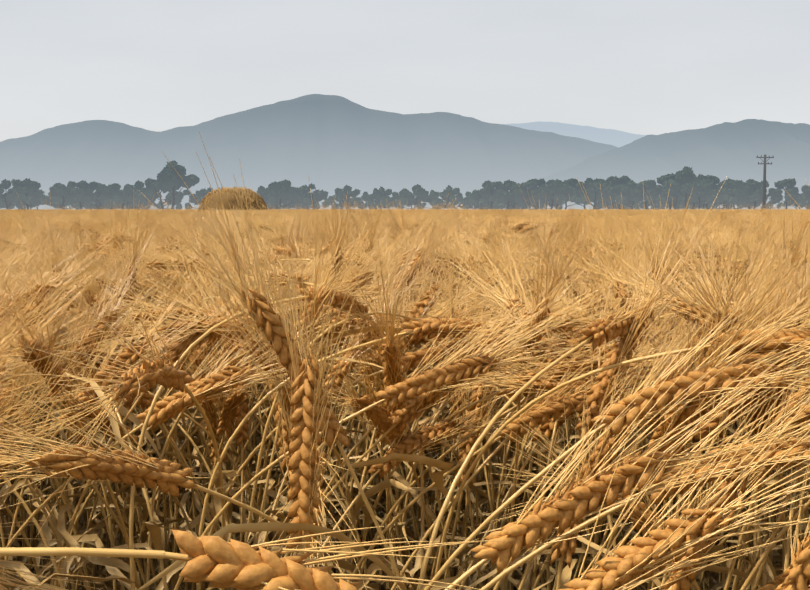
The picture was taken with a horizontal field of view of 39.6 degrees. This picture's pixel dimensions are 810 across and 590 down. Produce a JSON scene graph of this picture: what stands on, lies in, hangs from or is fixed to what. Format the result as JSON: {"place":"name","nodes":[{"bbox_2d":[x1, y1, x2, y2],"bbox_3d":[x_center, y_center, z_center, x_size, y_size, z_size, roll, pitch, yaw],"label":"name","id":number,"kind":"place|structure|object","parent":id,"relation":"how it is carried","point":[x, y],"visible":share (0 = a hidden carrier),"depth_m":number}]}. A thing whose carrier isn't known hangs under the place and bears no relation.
{"place":"outdoors","nodes":[
{"label":"outdoors","id":0,"kind":"place"},
{"bbox_2d":[0,94,617,209],"bbox_3d":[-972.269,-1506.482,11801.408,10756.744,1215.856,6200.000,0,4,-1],"label":"mountain range","id":1,"kind":"structure","parent":0,"point":[330,144],"depth_m":10722.70},
{"bbox_2d":[3,411,799,589],"bbox_3d":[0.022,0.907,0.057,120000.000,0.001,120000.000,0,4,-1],"label":"ground","id":2,"kind":"structure","parent":0,"point":[425,530],"depth_m":3.17},
{"bbox_2d":[1,193,14,207],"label":"tree","id":3,"kind":"object","parent":2,"relation":"on","point":[12,206],"visible":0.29,"depth_m":875.33},
{"bbox_2d":[0,179,24,208],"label":"tree","id":4,"kind":"object","parent":2,"relation":"on","point":[5,184],"visible":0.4,"depth_m":623.95},
{"bbox_2d":[0,194,25,208],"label":"bush","id":5,"kind":"object","parent":2,"relation":"on","point":[3,205],"visible":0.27,"depth_m":697.08},
{"bbox_2d":[10,178,40,208],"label":"tree","id":6,"kind":"object","parent":2,"relation":"on","point":[27,196],"visible":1,"depth_m":608.50},
{"bbox_2d":[17,181,43,207],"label":"tree","id":7,"kind":"object","parent":2,"relation":"on","point":[40,192],"visible":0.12,"depth_m":681.17},
{"bbox_2d":[18,201,42,208],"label":"bush","id":8,"kind":"object","parent":2,"relation":"on","point":[36,203],"visible":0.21,"depth_m":700.89},
{"bbox_2d":[39,183,77,208],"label":"tree","id":9,"kind":"object","parent":2,"relation":"on","point":[58,191],"visible":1,"depth_m":604.95},
{"bbox_2d":[50,186,78,208],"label":"tree","id":10,"kind":"object","parent":2,"relation":"on","point":[52,194],"visible":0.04,"depth_m":723.68},
{"bbox_2d":[62,200,81,208],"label":"bush","id":11,"kind":"object","parent":2,"relation":"on","point":[72,204],"visible":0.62,"depth_m":708.06},
{"bbox_2d":[67,180,93,208],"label":"tree","id":12,"kind":"object","parent":2,"relation":"on","point":[84,192],"visible":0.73,"depth_m":655.59},
{"bbox_2d":[82,192,109,208],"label":"bush","id":13,"kind":"object","parent":2,"relation":"on","point":[89,206],"visible":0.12,"depth_m":694.87},
{"bbox_2d":[81,181,113,208],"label":"tree","id":14,"kind":"object","parent":2,"relation":"on","point":[103,191],"visible":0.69,"depth_m":668.15},
{"bbox_2d":[92,202,116,208],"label":"bush","id":15,"kind":"object","parent":2,"relation":"on","point":[103,205],"visible":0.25,"depth_m":697.47},
{"bbox_2d":[95,183,133,208],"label":"tree","id":16,"kind":"object","parent":2,"relation":"on","point":[115,187],"visible":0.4,"depth_m":680.13},
{"bbox_2d":[109,190,139,208],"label":"tree","id":17,"kind":"object","parent":2,"relation":"on","point":[135,205],"visible":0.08,"depth_m":721.62},
{"bbox_2d":[104,184,149,209],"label":"tree","id":18,"kind":"object","parent":2,"relation":"on","point":[128,192],"visible":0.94,"depth_m":635.53},
{"bbox_2d":[119,203,134,208],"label":"bush","id":19,"kind":"object","parent":2,"relation":"on","point":[131,205],"visible":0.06,"depth_m":802.97},
{"bbox_2d":[124,180,161,204],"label":"tree","id":20,"kind":"object","parent":2,"relation":"on","point":[137,186],"visible":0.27,"depth_m":726.63},
{"bbox_2d":[153,195,181,208],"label":"bush","id":21,"kind":"object","parent":2,"relation":"on","point":[178,206],"visible":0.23,"depth_m":720.60},
{"bbox_2d":[145,178,190,208],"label":"tree","id":22,"kind":"object","parent":2,"relation":"on","point":[151,190],"visible":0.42,"depth_m":666.39},
{"bbox_2d":[153,160,199,208],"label":"tree","id":23,"kind":"object","parent":2,"relation":"on","point":[169,179],"visible":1,"depth_m":552.56},
{"bbox_2d":[185,195,204,209],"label":"bush","id":24,"kind":"object","parent":2,"relation":"on","point":[187,203],"visible":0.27,"depth_m":841.59},
{"bbox_2d":[189,187,212,205],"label":"tree","id":25,"kind":"object","parent":2,"relation":"on","point":[199,195],"visible":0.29,"depth_m":707.74},
{"bbox_2d":[199,187,266,210],"bbox_3d":[-8.343,-4.136,54.661,3.775,2.301,3.190,0,4,-1],"label":"hay stack","id":26,"kind":"object","parent":2,"relation":"on","point":[255,200],"visible":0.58,"depth_m":53.75},
{"bbox_2d":[256,181,287,208],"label":"tree","id":27,"kind":"object","parent":2,"relation":"on","point":[261,191],"visible":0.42,"depth_m":705.41},
{"bbox_2d":[265,193,293,209],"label":"tree","id":28,"kind":"object","parent":2,"relation":"on","point":[274,206],"visible":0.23,"depth_m":741.92},
{"bbox_2d":[266,179,303,208],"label":"tree","id":29,"kind":"object","parent":2,"relation":"on","point":[273,191],"visible":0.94,"depth_m":648.64},
{"bbox_2d":[277,201,299,209],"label":"bush","id":30,"kind":"object","parent":2,"relation":"on","point":[286,206],"visible":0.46,"depth_m":715.58},
{"bbox_2d":[286,193,319,208],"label":"tree","id":31,"kind":"object","parent":2,"relation":"on","point":[295,205],"visible":0.12,"depth_m":821.39},
{"bbox_2d":[299,193,321,208],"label":"tree","id":32,"kind":"object","parent":2,"relation":"on","point":[309,195],"visible":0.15,"depth_m":752.74},
{"bbox_2d":[292,183,335,208],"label":"tree","id":33,"kind":"object","parent":2,"relation":"on","point":[318,196],"visible":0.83,"depth_m":658.41},
{"bbox_2d":[324,194,353,208],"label":"tree","id":34,"kind":"object","parent":2,"relation":"on","point":[342,204],"visible":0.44,"depth_m":743.00},
{"bbox_2d":[334,185,365,207],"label":"tree","id":35,"kind":"object","parent":2,"relation":"on","point":[341,193],"visible":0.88,"depth_m":689.40},
{"bbox_2d":[358,188,391,209],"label":"tree","id":36,"kind":"object","parent":2,"relation":"on","point":[362,205],"visible":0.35,"depth_m":803.99},
{"bbox_2d":[362,186,400,208],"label":"tree","id":37,"kind":"object","parent":2,"relation":"on","point":[382,194],"visible":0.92,"depth_m":751.49},
{"bbox_2d":[392,191,414,208],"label":"tree","id":38,"kind":"object","parent":2,"relation":"on","point":[396,195],"visible":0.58,"depth_m":851.43},
{"bbox_2d":[0,132,809,589],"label":"wheat ears","id":39,"kind":"object","parent":2,"relation":"on","point":[218,560],"visible":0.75,"depth_m":0.59},
{"bbox_2d":[0,176,809,589],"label":"wheat rows","id":40,"kind":"object","parent":2,"relation":"on","point":[630,328],"visible":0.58,"depth_m":0.87},
{"bbox_2d":[399,193,426,208],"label":"tree","id":41,"kind":"object","parent":2,"relation":"on","point":[424,203],"visible":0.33,"depth_m":865.59},
{"bbox_2d":[399,184,428,207],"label":"tree","id":42,"kind":"object","parent":2,"relation":"on","point":[419,190],"visible":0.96,"depth_m":698.20},
{"bbox_2d":[416,189,447,208],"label":"tree","id":43,"kind":"object","parent":2,"relation":"on","point":[429,199],"visible":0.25,"depth_m":866.40},
{"bbox_2d":[428,185,469,208],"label":"tree","id":44,"kind":"object","parent":2,"relation":"on","point":[444,195],"visible":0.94,"depth_m":619.01},
{"bbox_2d":[442,192,470,208],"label":"tree","id":45,"kind":"object","parent":2,"relation":"on","point":[459,195],"visible":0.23,"depth_m":856.19},
{"bbox_2d":[464,189,485,208],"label":"tree","id":46,"kind":"object","parent":2,"relation":"on","point":[467,194],"visible":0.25,"depth_m":867.47},
{"bbox_2d":[469,190,492,209],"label":"tree","id":47,"kind":"object","parent":2,"relation":"on","point":[474,201],"visible":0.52,"depth_m":719.08},
{"bbox_2d":[479,180,504,208],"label":"tree","id":48,"kind":"object","parent":2,"relation":"on","point":[488,192],"visible":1,"depth_m":619.79},
{"bbox_2d":[492,201,519,208],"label":"bush","id":49,"kind":"object","parent":2,"relation":"on","point":[494,205],"visible":0.17,"depth_m":813.58},
{"bbox_2d":[495,183,518,208],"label":"tree","id":50,"kind":"object","parent":2,"relation":"on","point":[506,200],"visible":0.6,"depth_m":664.42},
{"bbox_2d":[496,203,518,208],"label":"bush","id":51,"kind":"object","parent":2,"relation":"on","point":[501,206],"visible":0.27,"depth_m":812.40},
{"bbox_2d":[495,179,528,208],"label":"tree","id":52,"kind":"object","parent":2,"relation":"on","point":[510,189],"visible":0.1,"depth_m":744.14},
{"bbox_2d":[505,202,528,208],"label":"bush","id":53,"kind":"object","parent":2,"relation":"on","point":[518,205],"visible":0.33,"depth_m":759.65},
{"bbox_2d":[513,180,544,208],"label":"tree","id":54,"kind":"object","parent":2,"relation":"on","point":[531,186],"visible":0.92,"depth_m":618.70},
{"bbox_2d":[521,201,545,208],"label":"bush","id":55,"kind":"object","parent":2,"relation":"on","point":[532,203],"visible":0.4,"depth_m":750.58},
{"bbox_2d":[526,178,549,207],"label":"tree","id":56,"kind":"object","parent":2,"relation":"on","point":[541,182],"visible":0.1,"depth_m":753.95},
{"bbox_2d":[533,202,561,208],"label":"bush","id":57,"kind":"object","parent":2,"relation":"on","point":[559,206],"visible":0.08,"depth_m":810.17},
{"bbox_2d":[537,179,570,209],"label":"tree","id":58,"kind":"object","parent":2,"relation":"on","point":[546,189],"visible":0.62,"depth_m":615.18},
{"bbox_2d":[535,179,573,209],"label":"tree","id":59,"kind":"object","parent":2,"relation":"on","point":[561,199],"visible":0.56,"depth_m":612.16},
{"bbox_2d":[554,178,577,208],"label":"tree","id":60,"kind":"object","parent":2,"relation":"on","point":[572,182],"visible":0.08,"depth_m":737.07},
{"bbox_2d":[569,182,599,208],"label":"tree","id":61,"kind":"object","parent":2,"relation":"on","point":[578,193],"visible":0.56,"depth_m":675.08},
{"bbox_2d":[581,177,604,208],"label":"tree","id":62,"kind":"object","parent":2,"relation":"on","point":[596,180],"visible":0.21,"depth_m":727.90},
{"bbox_2d":[581,182,610,208],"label":"tree","id":63,"kind":"object","parent":2,"relation":"on","point":[591,192],"visible":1,"depth_m":608.86},
{"bbox_2d":[595,201,615,209],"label":"bush","id":64,"kind":"object","parent":2,"relation":"on","point":[597,205],"visible":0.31,"depth_m":736.10},
{"bbox_2d":[602,183,619,208],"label":"tree","id":65,"kind":"object","parent":2,"relation":"on","point":[608,201],"visible":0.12,"depth_m":676.12},
{"bbox_2d":[598,203,626,209],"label":"bush","id":66,"kind":"object","parent":2,"relation":"on","point":[601,206],"visible":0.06,"depth_m":777.11},
{"bbox_2d":[603,175,631,208],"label":"tree","id":67,"kind":"object","parent":2,"relation":"on","point":[615,181],"visible":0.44,"depth_m":631.01},
{"bbox_2d":[607,202,633,209],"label":"bush","id":68,"kind":"object","parent":2,"relation":"on","point":[609,206],"visible":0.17,"depth_m":719.88},
{"bbox_2d":[609,180,646,208],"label":"tree","id":69,"kind":"object","parent":2,"relation":"on","point":[625,191],"visible":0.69,"depth_m":620.88},
{"bbox_2d":[622,201,648,208],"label":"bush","id":70,"kind":"object","parent":2,"relation":"on","point":[641,205],"visible":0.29,"depth_m":729.23},
{"bbox_2d":[630,180,661,208],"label":"tree","id":71,"kind":"object","parent":2,"relation":"on","point":[650,190],"visible":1,"depth_m":603.15},
{"bbox_2d":[640,201,661,209],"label":"bush","id":72,"kind":"object","parent":2,"relation":"on","point":[658,206],"visible":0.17,"depth_m":819.87},
{"bbox_2d":[654,173,683,208],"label":"tree","id":73,"kind":"object","parent":2,"relation":"on","point":[661,179],"visible":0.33,"depth_m":703.38},
{"bbox_2d":[660,187,684,208],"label":"tree","id":74,"kind":"object","parent":2,"relation":"on","point":[665,196],"visible":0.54,"depth_m":684.18},
{"bbox_2d":[661,202,684,208],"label":"bush","id":75,"kind":"object","parent":2,"relation":"on","point":[664,206],"visible":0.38,"depth_m":815.52},
{"bbox_2d":[663,166,704,208],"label":"tree","id":76,"kind":"object","parent":2,"relation":"on","point":[686,180],"visible":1,"depth_m":557.31},
{"bbox_2d":[682,178,708,208],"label":"tree","id":77,"kind":"object","parent":2,"relation":"on","point":[703,180],"visible":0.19,"depth_m":647.33},
{"bbox_2d":[688,181,714,208],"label":"tree","id":78,"kind":"object","parent":2,"relation":"on","point":[707,192],"visible":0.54,"depth_m":608.47},
{"bbox_2d":[688,203,718,208],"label":"bush","id":79,"kind":"object","parent":2,"relation":"on","point":[713,205],"visible":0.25,"depth_m":778.68},
{"bbox_2d":[698,174,719,208],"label":"tree","id":80,"kind":"object","parent":2,"relation":"on","point":[714,180],"visible":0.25,"depth_m":707.97},
{"bbox_2d":[707,178,738,208],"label":"tree","id":81,"kind":"object","parent":2,"relation":"on","point":[712,187],"visible":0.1,"depth_m":708.46},
{"bbox_2d":[711,182,741,208],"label":"tree","id":82,"kind":"object","parent":2,"relation":"on","point":[715,193],"visible":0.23,"depth_m":682.78},
{"bbox_2d":[718,180,749,208],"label":"tree","id":83,"kind":"object","parent":2,"relation":"on","point":[737,193],"visible":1,"depth_m":615.16},
{"bbox_2d":[725,201,752,208],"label":"bush","id":84,"kind":"object","parent":2,"relation":"on","point":[743,204],"visible":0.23,"depth_m":861.23},
{"bbox_2d":[736,179,760,208],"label":"tree","id":85,"kind":"object","parent":2,"relation":"on","point":[741,181],"visible":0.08,"depth_m":725.46},
{"bbox_2d":[744,180,768,208],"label":"tree","id":86,"kind":"object","parent":2,"relation":"on","point":[755,195],"visible":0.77,"depth_m":696.18},
{"bbox_2d":[756,155,773,209],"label":"utility pole","id":87,"kind":"object","parent":2,"relation":"on","point":[764,184],"visible":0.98,"depth_m":140.17},
{"bbox_2d":[756,193,785,208],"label":"bush","id":88,"kind":"object","parent":2,"relation":"on","point":[770,202],"visible":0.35,"depth_m":833.34},
{"bbox_2d":[768,178,802,208],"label":"tree","id":89,"kind":"object","parent":2,"relation":"on","point":[790,189],"visible":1,"depth_m":697.74},
{"bbox_2d":[784,193,806,207],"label":"bush","id":90,"kind":"object","parent":2,"relation":"on","point":[788,202],"visible":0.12,"depth_m":793.79},
{"bbox_2d":[799,199,809,208],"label":"bush","id":91,"kind":"object","parent":2,"relation":"on","point":[801,204],"visible":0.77,"depth_m":733.45},
{"bbox_2d":[801,184,809,200],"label":"tree","id":92,"kind":"object","parent":2,"relation":"on","point":[805,190],"visible":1,"depth_m":664.87},
{"bbox_2d":[0,0,809,141],"label":"sky","id":93,"kind":"structure","parent":0,"point":[642,67]},
{"bbox_2d":[502,121,645,147],"bbox_3d":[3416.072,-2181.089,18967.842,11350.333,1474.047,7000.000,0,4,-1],"label":"mountain range","id":94,"kind":"structure","parent":0,"point":[616,138],"depth_m":18672.62},
{"bbox_2d":[499,119,809,209],"bbox_3d":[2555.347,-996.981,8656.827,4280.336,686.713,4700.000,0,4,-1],"label":"mountain range","id":95,"kind":"structure","parent":0,"point":[724,151],"depth_m":7952.97}
]}

